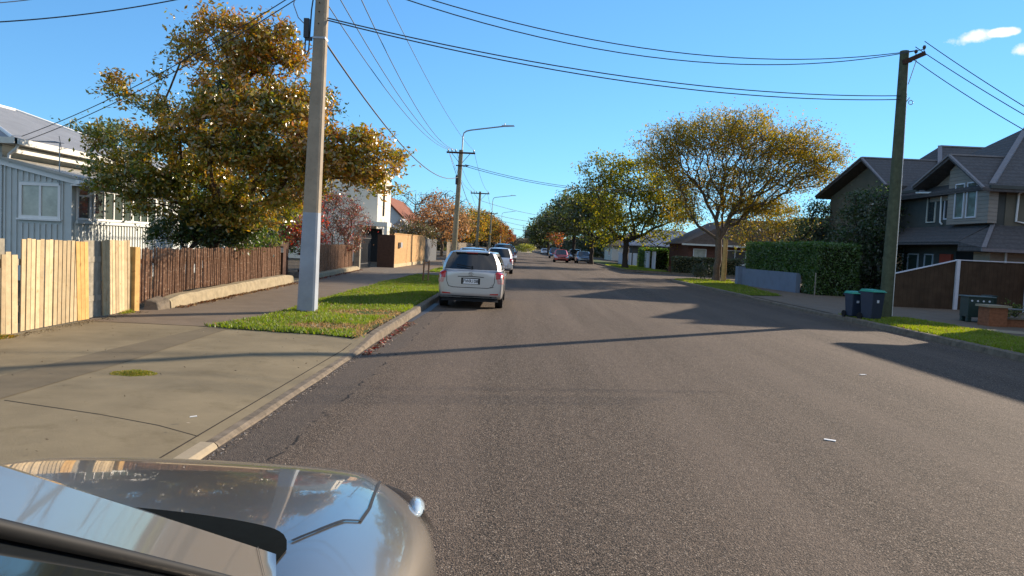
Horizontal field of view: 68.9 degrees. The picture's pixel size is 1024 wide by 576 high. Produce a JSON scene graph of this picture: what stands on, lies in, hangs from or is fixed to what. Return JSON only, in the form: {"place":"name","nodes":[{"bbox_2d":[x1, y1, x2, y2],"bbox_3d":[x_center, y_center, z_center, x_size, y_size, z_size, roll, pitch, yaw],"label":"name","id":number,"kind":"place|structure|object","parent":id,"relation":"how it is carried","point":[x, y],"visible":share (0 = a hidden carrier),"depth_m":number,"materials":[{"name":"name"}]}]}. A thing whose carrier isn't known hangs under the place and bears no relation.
{"place":"outdoors","nodes":[
{"label":"outdoors","id":0,"kind":"place"},
{"bbox_2d":[0,0,174,22],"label":"overhead wire","id":1,"kind":"object","parent":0,"point":[87,13],"visible":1,"depth_m":12.48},
{"bbox_2d":[0,326,228,398],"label":"footpath","id":2,"kind":"structure","parent":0,"point":[26,380],"depth_m":8.27,"materials":[{"name":"concrete"}]},
{"bbox_2d":[0,321,369,463],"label":"driveway","id":3,"kind":"structure","parent":0,"point":[208,385],"depth_m":7.34,"materials":[{"name":"concrete"}]},
{"bbox_2d":[110,369,157,375],"bbox_3d":[-3.991,0.873,7.874,0.495,0.057,0.353,3,3,0],"label":"weed patch","id":4,"kind":"object","parent":3,"relation":"on","point":[135,372],"visible":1,"depth_m":7.83,"materials":[{"name":"green plant"}]},
{"bbox_2d":[5,343,351,457],"bbox_3d":[-3.388,0.964,7.845,1.934,0.070,7.500,3,3,0],"label":"driveway joint","id":5,"kind":"object","parent":3,"relation":"on","point":[182,431],"visible":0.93,"depth_m":6.20,"materials":[{"name":"grey concrete"}]},
{"bbox_2d":[18,246,493,333],"bbox_3d":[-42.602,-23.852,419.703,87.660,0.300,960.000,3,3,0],"label":"verge","id":6,"kind":"structure","parent":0,"point":[293,265],"depth_m":29.97,"materials":[{"name":"plant"}]},
{"bbox_2d":[0,238,139,335],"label":"paling fence","id":7,"kind":"object","parent":6,"relation":"on","point":[74,274],"visible":0.89,"depth_m":11.51,"materials":[{"name":"brown wood"}]},
{"bbox_2d":[51,110,135,149],"bbox_3d":[-18.252,-4.478,33.042,3.773,6.722,4.345,3,3,0],"label":"garden tree","id":8,"kind":"object","parent":6,"relation":"on","point":[121,136],"visible":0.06,"depth_m":32.55,"materials":[{"name":"green plant"}]},
{"bbox_2d":[0,105,224,280],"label":"villa","id":9,"kind":"object","parent":6,"relation":"on","point":[40,198],"visible":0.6,"depth_m":20.18,"materials":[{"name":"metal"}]},
{"bbox_2d":[16,182,61,220],"bbox_3d":[-12.632,-2.308,19.960,1.200,1.000,0.098,3,3,0],"label":"window","id":10,"kind":"structure","parent":9,"relation":"in","point":[37,201],"depth_m":19.99,"materials":[{"name":"grey glass"}]},
{"bbox_2d":[76,187,91,219],"bbox_3d":[-11.747,-2.301,20.490,0.048,0.870,0.640,3,3,0],"label":"window","id":11,"kind":"structure","parent":9,"relation":"in","point":[83,206],"depth_m":20.47,"materials":[{"name":"glass"}]},
{"bbox_2d":[92,191,131,222],"bbox_3d":[-11.734,-2.384,21.978,0.048,0.870,2.060,3,3,0],"label":"window","id":12,"kind":"structure","parent":9,"relation":"in","point":[100,202],"depth_m":21.73,"materials":[{"name":"white paint"}]},
{"bbox_2d":[132,197,156,223],"bbox_3d":[-11.719,-2.486,23.800,0.048,0.870,1.510,3,3,0],"label":"window","id":13,"kind":"structure","parent":9,"relation":"in","point":[135,219],"depth_m":23.74,"materials":[{"name":"white paint"}]},
{"bbox_2d":[136,192,277,286],"bbox_3d":[-8.000,-1.321,19.591,3.655,2.811,1.899,3,3,0],"label":"shrub","id":14,"kind":"object","parent":6,"relation":"on","point":[184,233],"visible":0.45,"depth_m":19.31,"materials":[{"name":"green plant"}]},
{"bbox_2d":[68,0,421,287],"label":"magnolia tree","id":15,"kind":"object","parent":6,"relation":"on","point":[282,107],"visible":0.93,"depth_m":17.43,"materials":[{"name":"green plant"}]},
{"bbox_2d":[156,31,359,283],"bbox_3d":[-7.671,-3.909,22.131,5.854,7.869,4.114,3,3,0],"label":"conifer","id":16,"kind":"object","parent":6,"relation":"on","point":[281,228],"visible":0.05,"depth_m":22.10,"materials":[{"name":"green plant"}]},
{"bbox_2d":[248,230,286,247],"bbox_3d":[-8.388,-1.287,24.424,2.079,2.178,1.550,3,3,0],"label":"shrub","id":17,"kind":"object","parent":6,"relation":"on","point":[274,241],"visible":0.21,"depth_m":24.30,"materials":[{"name":"green plant"}]},
{"bbox_2d":[268,242,298,281],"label":"gate","id":18,"kind":"structure","parent":6,"relation":"on","point":[284,259],"depth_m":24.44,"materials":[{"name":"brown wood"}]},
{"bbox_2d":[262,192,337,274],"bbox_3d":[-7.991,-2.302,27.888,3.086,3.865,2.478,3,3,0],"label":"smoke bush","id":19,"kind":"object","parent":6,"relation":"on","point":[297,235],"visible":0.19,"depth_m":27.90,"materials":[{"name":"red plant"}]},
{"bbox_2d":[321,188,378,252],"bbox_3d":[-8.087,-2.764,35.682,3.520,3.964,2.668,1,3,-22],"label":"smoke bush","id":20,"kind":"object","parent":6,"relation":"on","point":[336,199],"visible":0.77,"depth_m":35.46,"materials":[{"name":"red plant"}]},
{"bbox_2d":[353,244,360,268],"bbox_3d":[-7.760,-1.622,37.435,0.340,1.400,0.340,3,3,0],"label":"gate post","id":21,"kind":"object","parent":6,"relation":"on","point":[357,255],"visible":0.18,"depth_m":37.31,"materials":[{"name":"grey wood"}]},
{"bbox_2d":[356,233,371,267],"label":"iron gate","id":22,"kind":"structure","parent":21,"relation":"attached to","point":[366,246],"depth_m":40.29,"materials":[{"name":"black metal"}]},
{"bbox_2d":[390,198,429,233],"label":"cottage","id":23,"kind":"structure","parent":6,"relation":"on","point":[399,209],"depth_m":78.26,"materials":[{"name":"red tile"}]},
{"bbox_2d":[389,216,440,247],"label":"shrub","id":24,"kind":"object","parent":6,"relation":"on","point":[420,229],"visible":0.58,"depth_m":59.74,"materials":[{"name":"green plant"}]},
{"bbox_2d":[397,190,468,219],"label":"bare tree","id":25,"kind":"object","parent":6,"relation":"on","point":[418,204],"visible":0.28,"depth_m":94.48,"materials":[{"name":"brown plant"}]},
{"bbox_2d":[400,187,470,258],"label":"autumn tree","id":26,"kind":"object","parent":6,"relation":"on","point":[438,223],"visible":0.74,"depth_m":67.50,"materials":[{"name":"orange plant"}]},
{"bbox_2d":[416,195,476,256],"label":"autumn tree","id":27,"kind":"object","parent":6,"relation":"on","point":[441,241],"visible":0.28,"depth_m":83.80,"materials":[{"name":"orange plant"}]},
{"bbox_2d":[442,202,490,243],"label":"autumn tree","id":28,"kind":"object","parent":6,"relation":"on","point":[482,222],"visible":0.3,"depth_m":97.09,"materials":[{"name":"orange plant"}]},
{"bbox_2d":[464,206,502,247],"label":"autumn tree","id":29,"kind":"object","parent":6,"relation":"on","point":[486,218],"visible":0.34,"depth_m":120.90,"materials":[{"name":"plant"}]},
{"bbox_2d":[472,215,508,250],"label":"autumn tree","id":30,"kind":"object","parent":6,"relation":"on","point":[501,228],"visible":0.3,"depth_m":149.19,"materials":[{"name":"orange plant"}]},
{"bbox_2d":[84,256,445,325],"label":"footpath","id":31,"kind":"structure","parent":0,"point":[247,305],"depth_m":16.13,"materials":[{"name":"concrete"}]},
{"bbox_2d":[143,296,169,309],"bbox_3d":[-6.810,0.294,14.327,0.312,0.253,0.442,3,3,0],"label":"rock","id":32,"kind":"object","parent":31,"relation":"on","point":[157,303],"visible":0.92,"depth_m":14.26,"materials":[{"name":"beige stone"}]},
{"bbox_2d":[164,275,293,307],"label":"wall","id":33,"kind":"structure","parent":31,"relation":"on","point":[199,295],"depth_m":17.78,"materials":[{"name":"concrete"}]},
{"bbox_2d":[139,246,280,302],"bbox_3d":[-7.235,-0.525,18.959,0.146,1.051,10.027,3,3,-3],"label":"picket fence","id":34,"kind":"object","parent":33,"relation":"on","point":[225,265],"visible":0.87,"depth_m":17.00,"materials":[{"name":"brown wood"}]},
{"bbox_2d":[176,282,298,307],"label":"fallen leaves","id":35,"kind":"object","parent":31,"relation":"on","point":[240,294],"visible":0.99,"depth_m":18.00,"materials":[{"name":"brown plant"}]},
{"bbox_2d":[319,266,358,277],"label":"wall","id":36,"kind":"structure","parent":31,"relation":"on","point":[335,271],"depth_m":31.60,"materials":[{"name":"concrete"}]},
{"bbox_2d":[298,244,352,271],"bbox_3d":[-7.681,-1.318,31.577,0.144,1.100,10.751,3,3,-3],"label":"picket fence","id":37,"kind":"object","parent":36,"relation":"on","point":[333,256],"visible":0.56,"depth_m":32.19,"materials":[{"name":"brown wood"}]},
{"bbox_2d":[377,233,425,267],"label":"board fence","id":38,"kind":"object","parent":31,"relation":"on","point":[394,250],"visible":0.88,"depth_m":43.77,"materials":[{"name":"brown wood"}]},
{"bbox_2d":[425,239,436,261],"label":"iron fence","id":39,"kind":"object","parent":31,"relation":"on","point":[430,253],"visible":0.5,"depth_m":59.88,"materials":[{"name":"white metal"}]},
{"bbox_2d":[204,274,438,336],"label":"lawn","id":40,"kind":"structure","parent":0,"point":[372,312],"depth_m":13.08,"materials":[{"name":"green plant"}]},
{"bbox_2d":[293,0,328,311],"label":"utility pole","id":41,"kind":"object","parent":40,"relation":"on","point":[308,285],"visible":0.97,"depth_m":14.80,"materials":[{"name":"grey paint"}]},
{"bbox_2d":[23,0,285,135],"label":"overhead wire","id":42,"kind":"object","parent":41,"relation":"attached to","point":[166,69],"visible":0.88,"depth_m":16.93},
{"bbox_2d":[28,0,293,139],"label":"overhead wire","id":43,"kind":"object","parent":41,"relation":"attached to","point":[172,72],"visible":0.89,"depth_m":16.85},
{"bbox_2d":[327,44,457,178],"bbox_3d":[-3.699,-5.788,32.186,0.038,1.262,34.954,3,3,0],"label":"overhead wire","id":44,"kind":"object","parent":41,"relation":"attached to","point":[331,51],"visible":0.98,"depth_m":19.62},
{"bbox_2d":[407,0,924,64],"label":"overhead wire","id":45,"kind":"object","parent":41,"relation":"attached to","point":[650,56],"visible":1,"depth_m":17.32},
{"bbox_2d":[282,174,392,261],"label":"two storey house","id":46,"kind":"structure","parent":0,"point":[377,209],"depth_m":51.89,"materials":[{"name":"beige paint"}]},
{"bbox_2d":[361,228,381,261],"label":"door","id":47,"kind":"structure","parent":46,"relation":"in","point":[374,233],"depth_m":51.91,"materials":[{"name":"black wood"}]},
{"bbox_2d":[353,269,439,274],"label":"driveway","id":48,"kind":"structure","parent":0,"point":[394,272],"depth_m":36.20,"materials":[{"name":"concrete"}]},
{"bbox_2d":[416,264,442,265],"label":"driveway","id":49,"kind":"structure","parent":0,"point":[432,264],"depth_m":50.17,"materials":[{"name":"concrete"}]},
{"bbox_2d":[447,123,514,250],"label":"utility pole","id":50,"kind":"object","parent":49,"relation":"on","point":[457,204],"visible":0.94,"depth_m":49.60,"materials":[{"name":"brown wood"}]},
{"bbox_2d":[0,0,1023,243],"label":"sky","id":51,"kind":"structure","parent":0,"point":[47,66],"materials":[{"name":"blue"}]},
{"bbox_2d":[535,249,667,273],"bbox_3d":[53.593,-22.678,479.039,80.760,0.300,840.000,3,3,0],"label":"verge","id":52,"kind":"structure","parent":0,"point":[601,259],"depth_m":114.79,"materials":[{"name":"plant"}]},
{"bbox_2d":[602,234,632,260],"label":"bungalow","id":53,"kind":"object","parent":52,"relation":"on","point":[612,253],"visible":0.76,"depth_m":119.80,"materials":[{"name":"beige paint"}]},
{"bbox_2d":[564,147,707,267],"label":"street tree","id":54,"kind":"object","parent":52,"relation":"on","point":[645,218],"visible":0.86,"depth_m":66.53,"materials":[{"name":"green plant"}]},
{"bbox_2d":[637,247,668,268],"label":"hedge","id":55,"kind":"object","parent":52,"relation":"on","point":[662,260],"visible":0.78,"depth_m":72.03,"materials":[{"name":"green plant"}]},
{"bbox_2d":[619,230,686,263],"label":"bungalow","id":56,"kind":"object","parent":52,"relation":"on","point":[633,247],"visible":0.18,"depth_m":92.05,"materials":[{"name":"white paint"}]},
{"bbox_2d":[551,215,829,257],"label":"background trees","id":57,"kind":"object","parent":52,"relation":"on","point":[579,245],"visible":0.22,"depth_m":178.20,"materials":[{"name":"green plant"}]},
{"bbox_2d":[671,255,742,274],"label":"hedge","id":58,"kind":"object","parent":52,"relation":"on","point":[681,264],"visible":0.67,"depth_m":60.18,"materials":[{"name":"green plant"}]},
{"bbox_2d":[664,220,824,265],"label":"bungalow","id":59,"kind":"object","parent":52,"relation":"on","point":[696,242],"visible":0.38,"depth_m":63.76,"materials":[{"name":"brown brick"}]},
{"bbox_2d":[727,250,745,265],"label":"window","id":60,"kind":"structure","parent":59,"relation":"in","point":[731,254],"depth_m":63.77,"materials":[{"name":"grey glass"}]},
{"bbox_2d":[201,250,1023,575],"bbox_3d":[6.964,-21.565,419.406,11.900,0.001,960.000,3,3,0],"label":"road","id":61,"kind":"structure","parent":0,"point":[563,418],"depth_m":6.67,"materials":[{"name":"grey asphalt"}]},
{"bbox_2d":[173,442,217,459],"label":"kerb","id":62,"kind":"structure","parent":61,"relation":"on","point":[199,451],"depth_m":5.47,"materials":[{"name":"concrete"}]},
{"bbox_2d":[0,457,436,575],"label":"parked car","id":63,"kind":"object","parent":61,"relation":"on","point":[100,516],"visible":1,"depth_m":1.79,"materials":[{"name":"grey paint"}]},
{"bbox_2d":[208,349,367,459],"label":"fallen leaves","id":64,"kind":"object","parent":61,"relation":"on","point":[313,388],"visible":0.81,"depth_m":7.21,"materials":[{"name":"brown plant"}]},
{"bbox_2d":[206,292,438,446],"bbox_3d":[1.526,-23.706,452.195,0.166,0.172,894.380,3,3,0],"label":"kerb","id":65,"kind":"structure","parent":61,"relation":"on","point":[271,406],"depth_m":8.68,"materials":[{"name":"concrete"}]},
{"bbox_2d":[362,321,415,354],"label":"fallen leaves","id":66,"kind":"object","parent":61,"relation":"on","point":[397,331],"visible":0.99,"depth_m":12.47,"materials":[{"name":"brown plant"}]},
{"bbox_2d":[438,250,512,307],"bbox_3d":[-1.029,-0.356,21.054,2.080,1.538,4.463,3,3,0],"label":"parked car","id":67,"kind":"object","parent":61,"relation":"on","point":[473,275],"visible":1,"depth_m":18.97,"materials":[{"name":"silver metal"}]},
{"bbox_2d":[488,248,516,273],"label":"parked car","id":68,"kind":"object","parent":61,"relation":"on","point":[506,254],"visible":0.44,"depth_m":43.56,"materials":[{"name":"white paint"}]},
{"bbox_2d":[521,211,553,254],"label":"street tree","id":69,"kind":"object","parent":61,"relation":"on","point":[526,234],"visible":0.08,"depth_m":163.77,"materials":[{"name":"green plant"}]},
{"bbox_2d":[526,202,582,248],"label":"street tree","id":70,"kind":"object","parent":61,"relation":"on","point":[534,232],"visible":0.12,"depth_m":126.55,"materials":[{"name":"green plant"}]},
{"bbox_2d":[552,249,569,262],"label":"car","id":71,"kind":"object","parent":61,"relation":"on","point":[560,254],"visible":1,"depth_m":87.64,"materials":[{"name":"red paint"}]},
{"bbox_2d":[528,184,613,260],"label":"street tree","id":72,"kind":"object","parent":61,"relation":"on","point":[560,206],"visible":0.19,"depth_m":101.22,"materials":[{"name":"green plant"}]},
{"bbox_2d":[574,251,588,262],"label":"parked car","id":73,"kind":"object","parent":61,"relation":"on","point":[581,256],"visible":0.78,"depth_m":87.69,"materials":[{"name":"silver metal"}]},
{"bbox_2d":[536,178,636,263],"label":"street tree","id":74,"kind":"object","parent":61,"relation":"on","point":[567,218],"visible":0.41,"depth_m":82.97,"materials":[{"name":"green plant"}]},
{"bbox_2d":[671,279,1023,361],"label":"kerb","id":75,"kind":"structure","parent":61,"relation":"on","point":[1005,353],"depth_m":17.83,"materials":[{"name":"concrete"}]},
{"bbox_2d":[593,259,642,270],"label":"lawn","id":76,"kind":"structure","parent":0,"point":[600,262],"depth_m":93.03,"materials":[{"name":"green plant"}]},
{"bbox_2d":[618,251,655,268],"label":"panel fence","id":77,"kind":"object","parent":76,"relation":"on","point":[647,259],"visible":0.62,"depth_m":77.84,"materials":[{"name":"white paint"}]},
{"bbox_2d":[605,264,668,271],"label":"grass","id":78,"kind":"structure","parent":0,"point":[632,267],"depth_m":66.69,"materials":[{"name":"green plant"}]},
{"bbox_2d":[640,273,801,282],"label":"side road","id":79,"kind":"structure","parent":0,"point":[666,276],"depth_m":55.10,"materials":[{"name":"grey asphalt"}]},
{"bbox_2d":[623,269,801,283],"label":"kerb","id":80,"kind":"structure","parent":79,"relation":"on","point":[672,273],"depth_m":60.33,"materials":[{"name":"concrete"}]},
{"bbox_2d":[723,193,823,253],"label":"golden tree","id":81,"kind":"object","parent":79,"relation":"on","point":[776,226],"visible":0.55,"depth_m":51.35,"materials":[{"name":"yellow plant"}]},
{"bbox_2d":[730,280,832,313],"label":"verge","id":82,"kind":"structure","parent":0,"point":[789,304],"depth_m":27.27,"materials":[{"name":"plant"}]},
{"bbox_2d":[688,262,720,278],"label":"shrub","id":83,"kind":"object","parent":82,"relation":"on","point":[696,268],"visible":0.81,"depth_m":46.97,"materials":[{"name":"green plant"}]},
{"bbox_2d":[623,97,856,280],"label":"spreading tree","id":84,"kind":"object","parent":82,"relation":"on","point":[784,150],"visible":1,"depth_m":43.27,"materials":[{"name":"green plant"}]},
{"bbox_2d":[744,240,852,277],"bbox_3d":[13.996,-1.466,37.157,2.340,1.834,8.438,2,3,-4],"label":"hedge","id":85,"kind":"object","parent":82,"relation":"on","point":[786,256],"visible":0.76,"depth_m":36.43,"materials":[{"name":"green plant"}]},
{"bbox_2d":[779,198,835,241],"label":"garden tree","id":86,"kind":"object","parent":82,"relation":"on","point":[816,235],"visible":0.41,"depth_m":43.59,"materials":[{"name":"green plant"}]},
{"bbox_2d":[800,242,861,295],"bbox_3d":[14.272,-0.822,33.435,2.204,2.543,1.843,3,3,0],"label":"hedge","id":87,"kind":"object","parent":82,"relation":"on","point":[836,268],"visible":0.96,"depth_m":32.77,"materials":[{"name":"green plant"}]},
{"bbox_2d":[823,181,909,290],"bbox_3d":[16.720,-2.211,35.032,4.104,5.568,4.281,3,3,0],"label":"garden tree","id":88,"kind":"object","parent":82,"relation":"on","point":[872,236],"visible":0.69,"depth_m":34.39,"materials":[{"name":"green plant"}]},
{"bbox_2d":[815,128,1023,291],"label":"two storey house","id":89,"kind":"structure","parent":82,"relation":"on","point":[963,202],"depth_m":30.62,"materials":[{"name":"grey tile"}]},
{"bbox_2d":[906,253,918,269],"bbox_3d":[18.134,-0.810,33.853,0.048,1.500,0.900,3,3,0],"label":"window","id":90,"kind":"structure","parent":89,"relation":"in","point":[914,258],"depth_m":33.86,"materials":[{"name":"glass"}]},
{"bbox_2d":[925,198,936,222],"bbox_3d":[18.251,-3.471,32.502,0.048,1.250,0.680,3,3,0],"label":"window","id":91,"kind":"structure","parent":89,"relation":"in","point":[931,206],"depth_m":32.55,"materials":[{"name":"clear glass"}]},
{"bbox_2d":[953,183,965,218],"bbox_3d":[17.885,-3.475,29.851,0.048,1.400,0.640,3,3,0],"label":"window","id":92,"kind":"structure","parent":89,"relation":"in","point":[959,198],"depth_m":29.87,"materials":[{"name":"grey glass"}]},
{"bbox_2d":[965,182,977,217],"bbox_3d":[17.878,-3.429,29.037,0.048,1.400,0.670,3,3,0],"label":"window","id":93,"kind":"structure","parent":89,"relation":"in","point":[971,197],"depth_m":29.07,"materials":[{"name":"grey glass"}]},
{"bbox_2d":[745,285,1023,336],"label":"footpath","id":94,"kind":"structure","parent":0,"point":[832,304],"depth_m":24.88,"materials":[{"name":"concrete"}]},
{"bbox_2d":[735,266,800,292],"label":"garden wall","id":95,"kind":"structure","parent":94,"relation":"on","point":[781,281],"depth_m":37.07,"materials":[{"name":"grey concrete"}]},
{"bbox_2d":[893,259,1023,312],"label":"board fence","id":96,"kind":"object","parent":94,"relation":"on","point":[943,285],"visible":0.72,"depth_m":26.64,"materials":[{"name":"brown paint"}]},
{"bbox_2d":[958,295,996,321],"bbox_3d":[13.086,0.587,21.050,0.750,0.735,0.610,3,3,8],"label":"utility box","id":97,"kind":"object","parent":94,"relation":"on","point":[968,309],"visible":0.71,"depth_m":20.84,"materials":[{"name":"green paint"}]},
{"bbox_2d":[975,304,1011,326],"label":"brick pillar","id":98,"kind":"structure","parent":94,"relation":"on","point":[993,315],"depth_m":19.68,"materials":[{"name":"brick"}]},
{"bbox_2d":[1007,308,1023,327],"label":"garden wall","id":99,"kind":"structure","parent":94,"relation":"on","point":[1015,322],"depth_m":19.82,"materials":[{"name":"orange brick"}]},
{"bbox_2d":[840,313,1023,353],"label":"grass","id":100,"kind":"structure","parent":0,"point":[994,338],"depth_m":16.99,"materials":[{"name":"green plant"}]},
{"label":"lawn","id":101,"kind":"structure","parent":0,"visible":0},
{"bbox_2d":[721,239,727,280],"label":"post","id":102,"kind":"object","parent":101,"relation":"on","point":[724,260],"visible":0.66,"depth_m":43.07,"materials":[{"name":"brown wood"}]},
{"bbox_2d":[675,278,781,295],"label":"grass","id":103,"kind":"structure","parent":101,"relation":"on","point":[729,285],"depth_m":36.39,"materials":[{"name":"green plant"}]},
{"label":"lawn","id":104,"kind":"structure","parent":0,"visible":0},
{"bbox_2d":[841,291,860,315],"bbox_3d":[9.430,0.447,20.592,0.402,0.725,0.511,2,3,-8],"label":"wheelie bin","id":105,"kind":"object","parent":104,"relation":"on","point":[852,303],"visible":0.84,"depth_m":20.43,"materials":[{"name":"blue plastic"}]},
{"bbox_2d":[856,289,886,318],"bbox_3d":[9.623,0.441,19.988,0.452,0.821,0.569,2,3,-20],"label":"wheelie bin","id":106,"kind":"object","parent":104,"relation":"on","point":[872,301],"visible":0.97,"depth_m":19.82,"materials":[{"name":"blue plastic"}]},
{"bbox_2d":[880,45,925,316],"bbox_3d":[10.742,-2.872,20.571,0.725,7.511,0.360,3,3,0],"label":"utility pole","id":107,"kind":"object","parent":104,"relation":"on","point":[891,242],"visible":0.93,"depth_m":20.49,"materials":[{"name":"brown wood"}]},
{"bbox_2d":[327,20,899,99],"bbox_3d":[3.386,-5.041,17.544,15.434,0.578,0.025,1,3,-22],"label":"overhead wire","id":108,"kind":"object","parent":107,"relation":"attached to","point":[597,76],"visible":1,"depth_m":16.91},
{"bbox_2d":[327,17,899,95],"bbox_3d":[3.390,-5.144,17.538,15.434,0.572,0.025,1,3,-22],"label":"overhead wire","id":109,"kind":"object","parent":107,"relation":"attached to","point":[595,71],"visible":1,"depth_m":16.91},
{"bbox_2d":[432,0,914,59],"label":"overhead wire","id":110,"kind":"object","parent":107,"relation":"attached to","point":[656,49],"visible":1,"depth_m":17.39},
{"label":"lawn","id":111,"kind":"structure","parent":0,"visible":0},
{"bbox_2d":[471,191,489,247],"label":"utility pole","id":112,"kind":"object","parent":111,"relation":"on","point":[478,221],"visible":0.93,"depth_m":75.65,"materials":[{"name":"brown wood"}]},
{"label":"ground","id":113,"kind":"structure","parent":0,"visible":0},
{"bbox_2d":[457,237,551,249],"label":"distant woodland","id":114,"kind":"object","parent":113,"relation":"on","point":[482,244],"visible":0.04,"depth_m":520.55,"materials":[{"name":"green plant"}]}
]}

